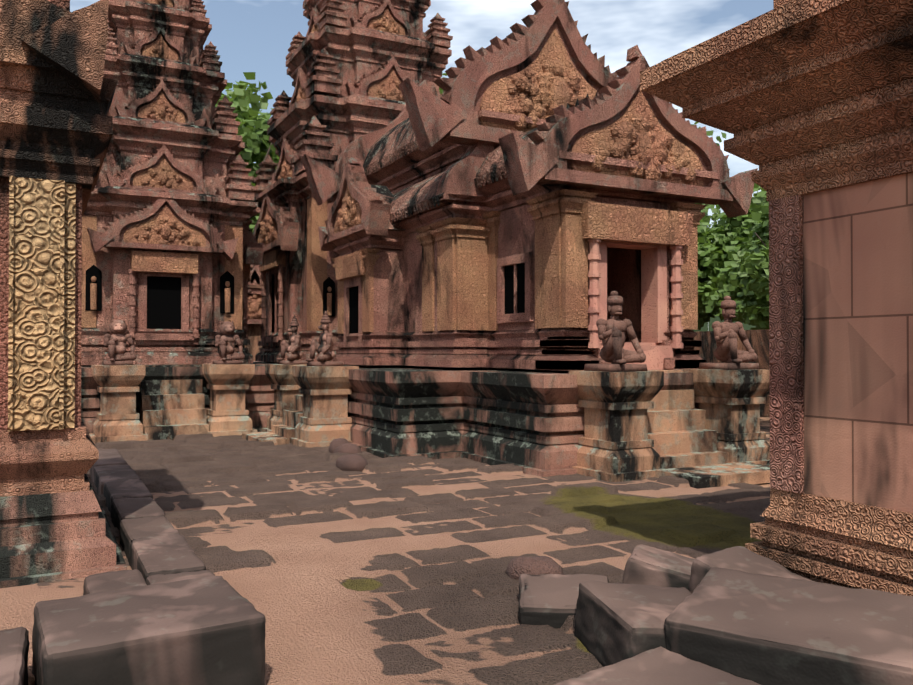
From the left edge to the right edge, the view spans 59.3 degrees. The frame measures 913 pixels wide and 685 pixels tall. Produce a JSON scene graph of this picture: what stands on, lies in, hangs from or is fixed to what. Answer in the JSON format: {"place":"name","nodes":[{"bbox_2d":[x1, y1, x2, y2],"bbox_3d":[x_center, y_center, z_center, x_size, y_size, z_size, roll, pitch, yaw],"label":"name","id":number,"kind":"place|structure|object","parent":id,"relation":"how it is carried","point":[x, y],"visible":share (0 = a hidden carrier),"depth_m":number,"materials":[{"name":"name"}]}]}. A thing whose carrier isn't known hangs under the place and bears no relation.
{"place":"outdoors","nodes":[
{"label":"outdoors","id":0,"kind":"place"},
{"bbox_2d":[0,434,769,684],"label":"paving","id":1,"kind":"structure","parent":0,"point":[377,570],"depth_m":5.99,"materials":[{"name":"brown stone"}]},
{"bbox_2d":[0,473,126,587],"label":"plinth","id":2,"kind":"structure","parent":1,"relation":"on","point":[50,537],"depth_m":5.04,"materials":[{"name":"brown stone"}]},
{"bbox_2d":[0,0,117,496],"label":"mould","id":3,"kind":"object","parent":2,"relation":"on","point":[57,90],"visible":0.98,"depth_m":5.04,"materials":[{"name":"brown stone"}]},
{"bbox_2d":[0,0,81,429],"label":"wall","id":4,"kind":"structure","parent":3,"relation":"on","point":[4,242],"depth_m":5.07,"materials":[{"name":"brown stone"}]},
{"bbox_2d":[8,176,75,430],"bbox_3d":[-2.639,-0.242,5.116,0.375,1.590,0.105,0,-1,-27],"label":"carved panel","id":5,"kind":"object","parent":4,"relation":"attached to","point":[41,341],"visible":0.98,"depth_m":5.09,"materials":[{"name":"beige stone"}]},
{"bbox_2d":[89,364,769,481],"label":"statue pedestals","id":6,"kind":"object","parent":1,"relation":"on","point":[616,444],"visible":0.75,"depth_m":10.05,"materials":[{"name":"brown stone"}]},
{"bbox_2d":[103,319,136,364],"bbox_3d":[-5.480,-0.007,13.067,0.488,0.757,0.499,0,-1,-27],"label":"lion","id":7,"kind":"object","parent":6,"relation":"on","point":[111,346],"visible":0.96,"depth_m":12.99},
{"bbox_2d":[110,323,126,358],"bbox_3d":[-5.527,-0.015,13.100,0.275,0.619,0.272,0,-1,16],"label":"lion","id":8,"kind":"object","parent":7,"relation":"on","point":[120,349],"visible":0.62,"depth_m":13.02},
{"bbox_2d":[212,321,244,363],"bbox_3d":[-3.927,0.001,13.874,0.488,0.757,0.499,0,-1,-27],"label":"lion","id":9,"kind":"object","parent":6,"relation":"on","point":[235,358],"visible":0.9,"depth_m":13.81},
{"bbox_2d":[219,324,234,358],"bbox_3d":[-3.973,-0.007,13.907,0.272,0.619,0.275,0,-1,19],"label":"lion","id":10,"kind":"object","parent":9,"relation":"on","point":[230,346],"visible":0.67,"depth_m":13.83},
{"bbox_2d":[277,315,307,364],"bbox_3d":[-2.819,-0.046,13.831,0.499,0.851,0.488,0,-1,-27],"label":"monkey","id":11,"kind":"object","parent":6,"relation":"on","point":[293,355],"visible":0.81,"depth_m":13.75},
{"bbox_2d":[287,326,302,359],"bbox_3d":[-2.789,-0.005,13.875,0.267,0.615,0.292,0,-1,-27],"label":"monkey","id":12,"kind":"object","parent":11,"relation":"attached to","point":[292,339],"visible":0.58,"depth_m":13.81},
{"bbox_2d":[306,311,342,365],"bbox_3d":[-2.035,-0.062,12.323,0.499,0.851,0.488,0,-1,-27],"label":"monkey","id":13,"kind":"object","parent":6,"relation":"on","point":[324,356],"visible":0.81,"depth_m":12.24},
{"bbox_2d":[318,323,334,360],"bbox_3d":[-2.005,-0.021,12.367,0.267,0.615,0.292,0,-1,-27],"label":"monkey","id":14,"kind":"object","parent":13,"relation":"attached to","point":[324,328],"visible":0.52,"depth_m":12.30},
{"bbox_2d":[584,291,647,371],"bbox_3d":[1.894,-0.137,9.345,0.579,0.938,0.592,0,-1,-27],"label":"guardian statue","id":15,"kind":"object","parent":6,"relation":"on","point":[613,329],"visible":1,"depth_m":9.27,"materials":[{"name":"brown stone"}]},
{"bbox_2d":[699,296,759,369],"bbox_3d":[3.500,-0.128,10.180,0.579,0.938,0.592,0,-1,-27],"label":"guardian statue","id":16,"kind":"object","parent":6,"relation":"on","point":[726,351],"visible":1,"depth_m":10.10,"materials":[{"name":"brown stone"}]},
{"bbox_2d":[329,438,563,579],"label":"boulders","id":17,"kind":"object","parent":1,"relation":"on","point":[352,460],"visible":0.73,"depth_m":5.05,"materials":[{"name":"brown stone"}]},
{"bbox_2d":[140,365,769,488],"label":"stairs","id":18,"kind":"structure","parent":1,"relation":"on","point":[685,441],"depth_m":9.98,"materials":[{"name":"brown stone"}]},
{"bbox_2d":[518,544,912,684],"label":"fallen blocks","id":19,"kind":"object","parent":1,"relation":"on","point":[739,615],"depth_m":3.42,"materials":[{"name":"grey stone"}]},
{"bbox_2d":[70,0,772,227],"label":"sky","id":20,"kind":"structure","parent":0,"point":[256,36],"materials":[{"name":"blue"}]},
{"bbox_2d":[215,72,768,329],"bbox_3d":[7.583,-5.086,33.750,46.723,14.075,27.566,0,-1,25],"label":"tree","id":21,"kind":"object","parent":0,"point":[733,258],"depth_m":29.07,"materials":[{"name":"green plant"}]},
{"bbox_2d":[330,109,720,369],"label":"mandapa walls","id":22,"kind":"structure","parent":0,"point":[398,336],"depth_m":11.55,"materials":[{"name":"brown stone"}]},
{"bbox_2d":[349,263,524,333],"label":"windows","id":23,"kind":"structure","parent":22,"relation":"in","point":[354,299],"depth_m":11.19,"materials":[{"name":"black"}]},
{"bbox_2d":[363,85,607,230],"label":"vaulted roof","id":24,"kind":"structure","parent":22,"relation":"on","point":[393,143],"depth_m":12.89,"materials":[{"name":"brown stone"}]},
{"bbox_2d":[332,189,706,333],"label":"pilasters","id":25,"kind":"object","parent":22,"relation":"attached to","point":[467,252],"visible":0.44,"depth_m":11.39,"materials":[{"name":"brown stone"}]},
{"bbox_2d":[580,239,682,370],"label":"mandapa frames","id":26,"kind":"structure","parent":22,"relation":"attached to","point":[653,294],"depth_m":10.66,"materials":[{"name":"pink stone"}]},
{"bbox_2d":[755,416,769,486],"bbox_3d":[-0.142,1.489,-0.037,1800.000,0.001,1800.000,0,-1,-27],"label":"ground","id":27,"kind":"structure","parent":0,"point":[764,423],"depth_m":15.40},
{"bbox_2d":[0,449,265,684],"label":"stone blocks","id":28,"kind":"structure","parent":27,"relation":"on","point":[168,609],"depth_m":3.31,"materials":[{"name":"grey stone"}]},
{"bbox_2d":[81,361,711,476],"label":"platform","id":29,"kind":"structure","parent":27,"relation":"on","point":[525,420],"depth_m":10.76,"materials":[{"name":"brown stone"}]},
{"bbox_2d":[81,0,260,364],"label":"tower walls","id":30,"kind":"structure","parent":29,"relation":"on","point":[208,154],"depth_m":14.96,"materials":[{"name":"brown stone"}]},
{"bbox_2d":[85,265,233,328],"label":"niches","id":31,"kind":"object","parent":30,"relation":"in","point":[163,302],"visible":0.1,"depth_m":14.62,"materials":[{"name":"black"}]},
{"bbox_2d":[81,215,242,329],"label":"pilasters","id":32,"kind":"object","parent":30,"relation":"in","point":[234,266],"visible":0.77,"depth_m":15.24,"materials":[{"name":"brown stone"}]},
{"bbox_2d":[87,0,263,264],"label":"pediment","id":33,"kind":"object","parent":30,"relation":"on","point":[112,237],"visible":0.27,"depth_m":14.79,"materials":[{"name":"brown stone"}]},
{"bbox_2d":[124,0,249,281],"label":"carved pediments","id":34,"kind":"object","parent":30,"relation":"attached to","point":[165,225],"visible":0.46,"depth_m":14.63,"materials":[{"name":"brown stone"}]},
{"bbox_2d":[128,269,247,339],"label":"tower frames","id":35,"kind":"object","parent":30,"relation":"on","point":[143,305],"visible":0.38,"depth_m":14.61,"materials":[{"name":"brown stone"}]},
{"bbox_2d":[252,0,452,361],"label":"tower walls","id":36,"kind":"structure","parent":29,"relation":"on","point":[324,122],"depth_m":17.26,"materials":[{"name":"brown stone"}]},
{"bbox_2d":[261,264,283,342],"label":"tower frames","id":37,"kind":"object","parent":36,"relation":"on","point":[277,324],"visible":0.21,"depth_m":18.16,"materials":[{"name":"brown stone"}]},
{"bbox_2d":[307,197,331,330],"bbox_3d":[-2.122,-1.579,18.981,3.860,2.730,3.945,0,-1,-27],"label":"pilaster","id":38,"kind":"object","parent":36,"relation":"on","point":[316,258],"visible":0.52,"depth_m":16.49,"materials":[{"name":"brown stone"}]},
{"bbox_2d":[323,277,334,316],"bbox_3d":[-2.062,-4.373,18.894,3.623,8.516,3.970,0,-1,-27],"label":"niche","id":39,"kind":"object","parent":36,"relation":"on","point":[328,282],"visible":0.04,"depth_m":16.57,"materials":[{"name":"black"}]},
{"bbox_2d":[250,0,437,271],"bbox_3d":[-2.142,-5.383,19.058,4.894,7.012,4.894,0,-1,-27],"label":"pediment","id":40,"kind":"structure","parent":36,"relation":"attached to","point":[288,230],"depth_m":17.64,"materials":[{"name":"brown stone"}]},
{"bbox_2d":[300,0,757,250],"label":"gable frames","id":41,"kind":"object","parent":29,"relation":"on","point":[450,115],"visible":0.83,"depth_m":11.20,"materials":[{"name":"brown stone"}]},
{"bbox_2d":[334,29,702,279],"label":"carved pediments","id":42,"kind":"structure","parent":41,"relation":"attached to","point":[547,81],"depth_m":10.54,"materials":[{"name":"brown stone"}]},
{"bbox_2d":[245,285,769,416],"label":"walls","id":43,"kind":"structure","parent":27,"relation":"on","point":[758,340],"depth_m":19.34,"materials":[{"name":"brown stone"}]},
{"bbox_2d":[248,265,261,323],"bbox_3d":[-5.319,-2.054,24.293,4.542,3.227,0.360,0,-1,-27],"label":"frame","id":44,"kind":"object","parent":43,"relation":"on","point":[255,276],"visible":0.04,"depth_m":23.80,"materials":[{"name":"brown stone"}]},
{"bbox_2d":[248,294,261,318],"bbox_3d":[-5.372,-1.815,24.172,2.887,2.326,0.342,0,-1,-27],"label":"tympanum","id":45,"kind":"object","parent":44,"relation":"attached to","point":[254,306],"visible":0.12,"depth_m":23.77,"materials":[{"name":"brown stone"}]},
{"bbox_2d":[693,214,755,331],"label":"forest wall","id":46,"kind":"structure","parent":27,"relation":"on","point":[707,326],"depth_m":69.73,"materials":[{"name":"green plant"}]},
{"bbox_2d":[640,0,912,595],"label":"cornice and base","id":47,"kind":"object","parent":27,"relation":"on","point":[799,97],"visible":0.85,"depth_m":4.25,"materials":[{"name":"brown stone"}]},
{"bbox_2d":[769,195,803,493],"bbox_3d":[2.022,0.009,4.727,0.280,1.700,0.230,0,-1,-27],"label":"pilaster","id":48,"kind":"object","parent":47,"relation":"on","point":[786,389],"visible":0.82,"depth_m":4.64,"materials":[{"name":"brown stone"}]},
{"bbox_2d":[803,173,912,512],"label":"wall","id":49,"kind":"structure","parent":47,"relation":"on","point":[858,329],"depth_m":4.26,"materials":[{"name":"brown stone"}]}
]}

